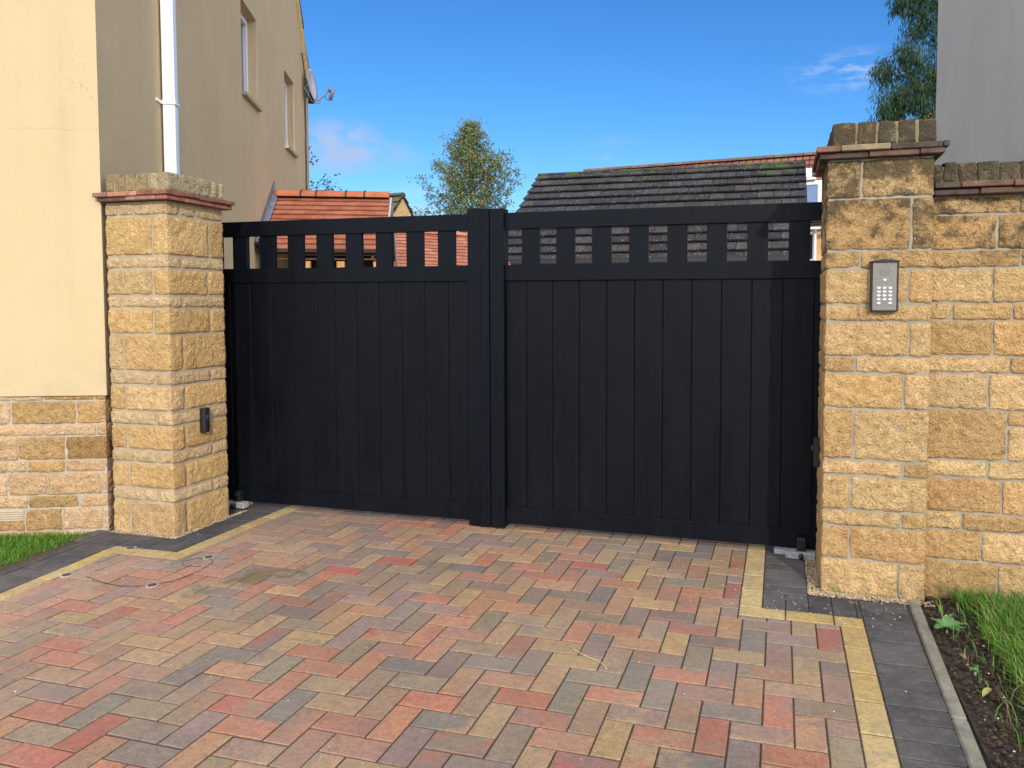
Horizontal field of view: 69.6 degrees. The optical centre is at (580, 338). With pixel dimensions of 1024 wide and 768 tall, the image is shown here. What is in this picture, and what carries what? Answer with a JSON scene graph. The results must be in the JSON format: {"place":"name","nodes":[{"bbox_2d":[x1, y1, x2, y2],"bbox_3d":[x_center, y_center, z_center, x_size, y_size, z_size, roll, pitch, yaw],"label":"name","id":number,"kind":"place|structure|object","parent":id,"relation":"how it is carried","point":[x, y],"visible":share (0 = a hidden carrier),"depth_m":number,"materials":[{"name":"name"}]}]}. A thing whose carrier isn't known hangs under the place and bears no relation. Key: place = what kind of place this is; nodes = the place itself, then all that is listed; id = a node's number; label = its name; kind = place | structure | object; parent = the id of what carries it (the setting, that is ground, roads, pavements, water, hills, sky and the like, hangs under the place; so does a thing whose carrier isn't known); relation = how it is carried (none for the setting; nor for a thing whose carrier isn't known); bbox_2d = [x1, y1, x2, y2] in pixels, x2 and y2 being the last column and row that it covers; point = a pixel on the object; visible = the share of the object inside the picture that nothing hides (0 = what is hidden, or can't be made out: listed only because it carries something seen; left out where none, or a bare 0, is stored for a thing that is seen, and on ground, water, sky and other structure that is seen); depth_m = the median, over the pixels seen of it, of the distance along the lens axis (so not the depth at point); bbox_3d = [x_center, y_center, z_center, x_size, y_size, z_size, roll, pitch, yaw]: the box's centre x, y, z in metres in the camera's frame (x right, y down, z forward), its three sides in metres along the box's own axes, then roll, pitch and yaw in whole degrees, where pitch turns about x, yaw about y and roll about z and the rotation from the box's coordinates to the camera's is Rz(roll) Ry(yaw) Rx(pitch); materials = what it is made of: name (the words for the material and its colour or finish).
{"place":"outdoors","nodes":[
{"label":"outdoors","id":0,"kind":"place"},
{"bbox_2d":[0,529,91,567],"bbox_3d":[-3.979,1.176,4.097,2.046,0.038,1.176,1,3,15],"label":"grass","id":1,"kind":"structure","parent":0,"point":[27,546],"depth_m":4.20,"materials":[{"name":"green plant"}]},
{"bbox_2d":[394,232,510,266],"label":"red roofed shed","id":2,"kind":"structure","parent":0,"point":[431,248],"depth_m":12.95,"materials":[{"name":"tile"}]},
{"bbox_2d":[0,502,968,767],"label":"driveway","id":3,"kind":"structure","parent":0,"point":[292,547],"depth_m":2.88,"materials":[{"name":"multicoloured brick"}]},
{"bbox_2d":[59,573,73,577],"bbox_3d":[-2.609,1.206,3.716,0.060,0.015,0.060,1,3,15],"label":"ground plug","id":4,"kind":"object","parent":3,"relation":"in","point":[65,575],"visible":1,"depth_m":3.71,"materials":[{"name":"grey metal"}]},
{"bbox_2d":[124,546,136,550],"bbox_3d":[-2.533,1.187,4.123,0.060,0.015,0.060,1,3,15],"label":"ground plug","id":5,"kind":"object","parent":3,"relation":"in","point":[131,548],"visible":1,"depth_m":4.11,"materials":[{"name":"grey metal"}]},
{"bbox_2d":[86,558,212,586],"bbox_3d":[-2.176,1.202,3.720,0.562,0.003,0.311,-2,3,-33],"label":"sealed saw cut","id":6,"kind":"object","parent":3,"relation":"on","point":[163,582],"visible":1,"depth_m":3.68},
{"bbox_2d":[145,583,158,588],"bbox_3d":[-2.095,1.212,3.582,0.060,0.015,0.060,1,3,15],"label":"ground plug","id":7,"kind":"object","parent":3,"relation":"in","point":[151,585],"visible":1,"depth_m":3.57,"materials":[{"name":"grey metal"}]},
{"bbox_2d":[92,172,234,536],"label":"stone pillar","id":8,"kind":"structure","parent":3,"relation":"on","point":[165,280],"depth_m":4.37,"materials":[{"name":"stone"}]},
{"bbox_2d":[199,407,209,432],"bbox_3d":[-2.314,0.505,4.522,0.040,0.151,0.054,1,3,15],"label":"gate sensor","id":9,"kind":"object","parent":8,"relation":"attached to","point":[205,420],"visible":1,"depth_m":4.50,"materials":[{"name":"black plastic"}]},
{"bbox_2d":[109,510,247,538],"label":"gravel","id":10,"kind":"structure","parent":3,"relation":"on","point":[174,537],"depth_m":4.41,"materials":[{"name":"beige gravel"}]},
{"bbox_2d":[203,555,214,559],"bbox_3d":[-2.019,1.194,3.976,0.060,0.015,0.060,1,3,15],"label":"ground plug","id":11,"kind":"object","parent":3,"relation":"in","point":[208,557],"visible":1,"depth_m":3.97,"materials":[{"name":"grey metal"}]},
{"bbox_2d":[229,490,252,508],"bbox_3d":[-2.352,1.088,4.982,0.215,0.108,0.148,1,3,15],"label":"hinge shoe","id":12,"kind":"object","parent":3,"relation":"on","point":[238,502],"visible":0.9,"depth_m":4.94,"materials":[{"name":"metal"}]},
{"bbox_2d":[221,208,490,526],"bbox_3d":[-1.527,0.171,4.753,2.043,1.943,0.090,1,3,15],"label":"gate leaf","id":13,"kind":"object","parent":3,"relation":"on","point":[355,384],"visible":0.89,"depth_m":4.72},
{"bbox_2d":[14,532,906,763],"bbox_3d":[-0.760,1.234,3.054,4.171,0.006,2.945,1,3,15],"label":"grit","id":14,"kind":"object","parent":3,"relation":"on","point":[656,609],"visible":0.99,"depth_m":3.30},
{"bbox_2d":[566,643,606,669],"bbox_3d":[0.022,1.240,2.860,0.018,0.008,0.261,-2,3,-39],"label":"straw","id":15,"kind":"object","parent":3,"relation":"on","point":[587,656],"visible":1,"depth_m":2.85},
{"bbox_2d":[490,202,822,548],"bbox_3d":[0.419,0.200,4.223,1.982,1.937,0.084,1,3,15],"label":"gate leaf","id":16,"kind":"object","parent":3,"relation":"on","point":[676,395],"visible":0.87,"depth_m":4.21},
{"bbox_2d":[774,536,815,560],"bbox_3d":[1.167,1.136,3.994,0.215,0.108,0.148,1,3,15],"label":"hinge shoe","id":17,"kind":"object","parent":3,"relation":"on","point":[800,551],"visible":1,"depth_m":3.96,"materials":[{"name":"metal"}]},
{"bbox_2d":[804,556,934,606],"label":"gravel","id":18,"kind":"structure","parent":3,"relation":"on","point":[813,591],"depth_m":3.47,"materials":[{"name":"beige gravel"}]},
{"bbox_2d":[812,119,949,601],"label":"stone pillar","id":19,"kind":"structure","parent":3,"relation":"on","point":[874,368],"depth_m":3.42,"materials":[{"name":"stone"}]},
{"bbox_2d":[811,436,819,467],"bbox_3d":[1.214,0.587,3.783,0.040,0.151,0.054,1,3,15],"label":"gate sensor","id":20,"kind":"object","parent":19,"relation":"attached to","point":[815,447],"visible":1,"depth_m":3.76,"materials":[{"name":"black plastic"}]},
{"bbox_2d":[869,259,899,311],"bbox_3d":[1.398,-0.242,3.373,0.123,0.241,0.054,1,3,15],"label":"entry keypad","id":21,"kind":"object","parent":19,"relation":"attached to","point":[884,278],"visible":1,"depth_m":3.35,"materials":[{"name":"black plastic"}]},
{"bbox_2d":[300,0,937,231],"label":"sky","id":22,"kind":"structure","parent":0,"point":[562,85],"materials":[{"name":"blue"}]},
{"bbox_2d":[508,161,806,264],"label":"grey roofed garage","id":23,"kind":"structure","parent":0,"point":[748,183],"depth_m":15.91,"materials":[{"name":"tile"}]},
{"bbox_2d":[921,598,1023,767],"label":"ground","id":24,"kind":"structure","parent":0,"point":[985,759],"depth_m":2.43,"materials":[{"name":"brown soil"}]},
{"bbox_2d":[0,0,313,536],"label":"cream house","id":25,"kind":"structure","parent":24,"relation":"on","point":[93,93],"depth_m":4.41,"materials":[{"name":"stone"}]},
{"bbox_2d":[241,12,262,111],"bbox_3d":[-3.575,-2.999,7.785,0.195,0.988,0.700,0,3,-11],"label":"window","id":26,"kind":"structure","parent":25,"relation":"in","point":[244,46],"depth_m":8.00,"materials":[{"name":"white plastic"}]},
{"bbox_2d":[254,238,259,250],"bbox_3d":[-3.486,-1.019,7.957,0.102,0.140,0.063,0,3,-11],"label":"wall light","id":27,"kind":"object","parent":25,"relation":"attached to","point":[256,244],"visible":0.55,"depth_m":7.93,"materials":[{"name":"black plastic"}]},
{"bbox_2d":[284,81,298,157],"bbox_3d":[-3.964,-3.002,9.839,0.195,1.015,0.675,0,3,-11],"label":"window","id":28,"kind":"structure","parent":25,"relation":"in","point":[287,146],"depth_m":10.05,"materials":[{"name":"white plastic"}]},
{"bbox_2d":[304,68,334,103],"bbox_3d":[-3.917,-3.746,10.945,0.438,0.519,0.382,-1,3,-25],"label":"satellite dish","id":29,"kind":"object","parent":25,"relation":"attached to","point":[311,85],"visible":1,"depth_m":10.91,"materials":[{"name":"white metal"}]},
{"bbox_2d":[309,146,341,190],"bbox_3d":[-6.772,-1.990,17.308,2.324,5.103,2.168,-2,3,-32],"label":"tree","id":30,"kind":"object","parent":24,"relation":"on","point":[326,187],"visible":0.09,"depth_m":17.12,"materials":[{"name":"green plant"}]},
{"bbox_2d":[390,192,413,216],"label":"buff outbuilding","id":31,"kind":"structure","parent":24,"relation":"on","point":[401,206],"depth_m":20.00,"materials":[{"name":"grey tile"}]},
{"bbox_2d":[406,114,526,232],"bbox_3d":[-3.899,-3.804,25.296,4.215,7.974,4.347,1,3,15],"label":"birch tree","id":32,"kind":"object","parent":24,"relation":"on","point":[469,158],"visible":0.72,"depth_m":24.85,"materials":[{"name":"green plant"}]},
{"bbox_2d":[583,117,934,260],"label":"red roofed house","id":33,"kind":"structure","parent":24,"relation":"on","point":[814,188],"depth_m":23.11,"materials":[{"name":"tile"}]},
{"bbox_2d":[810,233,813,260],"bbox_3d":[6.339,-2.606,20.945,0.729,0.800,0.053,1,3,22],"label":"window","id":34,"kind":"structure","parent":33,"relation":"in","point":[811,234],"depth_m":20.82,"materials":[{"name":"white plastic"}]},
{"bbox_2d":[908,599,986,767],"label":"edging kerb","id":35,"kind":"structure","parent":24,"relation":"on","point":[971,750],"depth_m":2.59,"materials":[{"name":"concrete"}]},
{"bbox_2d":[930,614,965,632],"bbox_3d":[1.553,1.215,3.081,0.143,0.060,0.146,1,3,15],"label":"weed","id":36,"kind":"object","parent":24,"relation":"on","point":[946,623],"visible":0.96,"depth_m":3.09,"materials":[{"name":"green plant"}]},
{"bbox_2d":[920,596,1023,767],"bbox_3d":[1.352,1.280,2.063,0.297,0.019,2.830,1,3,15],"label":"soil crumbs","id":37,"kind":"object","parent":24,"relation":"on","point":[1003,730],"visible":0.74,"depth_m":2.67,"materials":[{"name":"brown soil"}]},
{"bbox_2d":[925,600,1019,751],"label":"bark chips","id":38,"kind":"object","parent":24,"relation":"on","point":[980,678],"visible":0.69,"depth_m":2.73,"materials":[{"name":"brown wood"}]},
{"bbox_2d":[924,161,1023,601],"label":"garden wall","id":39,"kind":"structure","parent":24,"relation":"on","point":[974,530],"depth_m":3.37,"materials":[{"name":"stone"}]},
{"bbox_2d":[967,665,980,674],"bbox_3d":[1.464,1.243,2.727,0.049,0.038,0.046,0,3,4],"label":"weed","id":40,"kind":"object","parent":24,"relation":"on","point":[975,669],"visible":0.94,"depth_m":2.73,"materials":[{"name":"green plant"}]},
{"bbox_2d":[933,582,1023,767],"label":"grass","id":41,"kind":"structure","parent":24,"relation":"in","point":[994,627],"depth_m":3.03,"materials":[{"name":"green plant"}]},
{"bbox_2d":[982,687,990,695],"bbox_3d":[1.425,1.239,2.566,0.061,0.017,0.022,-2,3,-36],"label":"fallen leaf","id":42,"kind":"object","parent":24,"relation":"on","point":[986,691],"visible":1,"depth_m":2.56,"materials":[{"name":"yellow plant"}]},
{"label":"yard","id":43,"kind":"structure","parent":0,"visible":0},
{"bbox_2d":[255,181,396,267],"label":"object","id":44,"kind":"object","parent":43,"relation":"on","point":[301,204],"visible":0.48,"depth_m":8.71,"materials":[{"name":"tile"}]},
{"bbox_2d":[863,0,937,121],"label":"evergreen tree","id":45,"kind":"object","parent":43,"relation":"on","point":[914,91],"visible":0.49,"depth_m":12.88,"materials":[{"name":"green plant"}]},
{"bbox_2d":[935,0,1023,164],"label":"grey rendered building","id":46,"kind":"structure","parent":43,"relation":"on","point":[980,87],"depth_m":4.67,"materials":[{"name":"paint"}]}
]}

